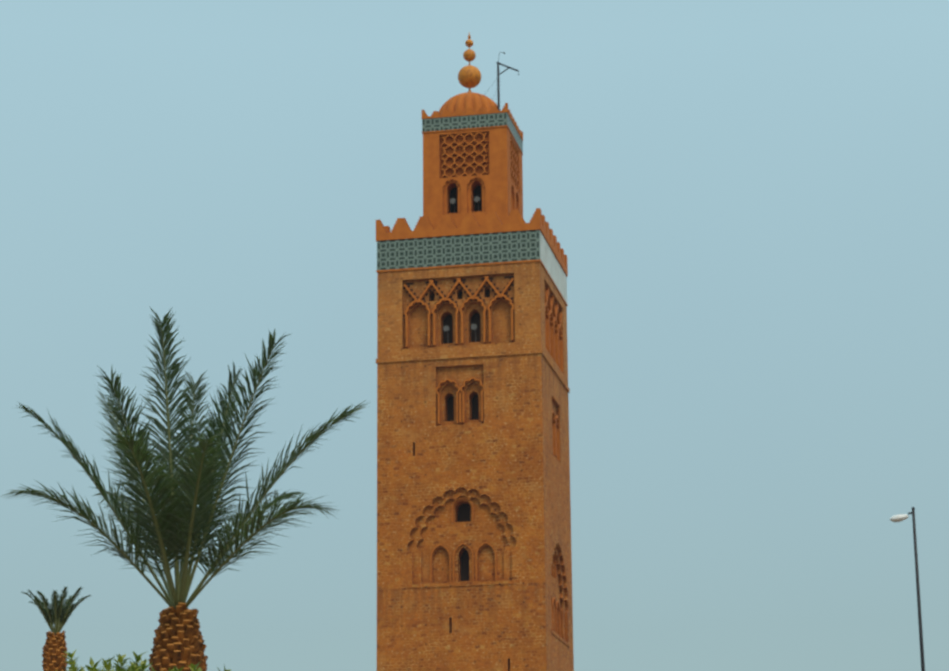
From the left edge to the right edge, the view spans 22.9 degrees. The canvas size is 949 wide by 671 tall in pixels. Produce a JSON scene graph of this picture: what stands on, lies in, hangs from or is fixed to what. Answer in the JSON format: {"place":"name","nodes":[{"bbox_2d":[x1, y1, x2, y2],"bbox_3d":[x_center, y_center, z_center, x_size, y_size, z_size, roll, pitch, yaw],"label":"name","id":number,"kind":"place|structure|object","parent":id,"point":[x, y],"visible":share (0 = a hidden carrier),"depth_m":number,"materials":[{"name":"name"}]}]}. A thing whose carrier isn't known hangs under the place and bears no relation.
{"place":"outdoors","nodes":[
{"label":"outdoors","id":0,"kind":"place"},
{"bbox_2d":[21,586,90,670],"bbox_3d":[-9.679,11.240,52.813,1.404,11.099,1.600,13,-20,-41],"label":"date palm","id":1,"kind":"object","parent":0,"point":[57,614],"visible":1,"depth_m":53.79,"materials":[{"name":"green"}]},
{"bbox_2d":[56,650,230,670],"bbox_3d":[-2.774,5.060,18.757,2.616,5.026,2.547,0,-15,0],"label":"bush","id":2,"kind":"object","parent":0,"point":[134,666],"visible":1,"depth_m":19.28,"materials":[{"name":"green plant"}]},
{"bbox_2d":[0,306,370,670],"bbox_3d":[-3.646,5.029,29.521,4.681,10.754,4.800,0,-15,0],"label":"date palm","id":3,"kind":"object","parent":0,"point":[175,520],"visible":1,"depth_m":29.85,"materials":[{"name":"green plant"}]},
{"bbox_2d":[0,0,948,670],"label":"sky","id":4,"kind":"structure","parent":0,"point":[746,202],"materials":[{"name":"blue"}]},
{"bbox_2d":[376,33,573,670],"bbox_3d":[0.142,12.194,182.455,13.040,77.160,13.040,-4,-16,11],"label":"minaret","id":5,"kind":"object","parent":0,"point":[474,562],"depth_m":178.29,"materials":[{"name":"stone"}]},
{"bbox_2d":[889,507,924,670],"bbox_3d":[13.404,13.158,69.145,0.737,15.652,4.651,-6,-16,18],"label":"street lamp","id":6,"kind":"object","parent":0,"point":[898,518],"visible":1,"depth_m":69.12,"materials":[{"name":"grey metal"}]}
]}

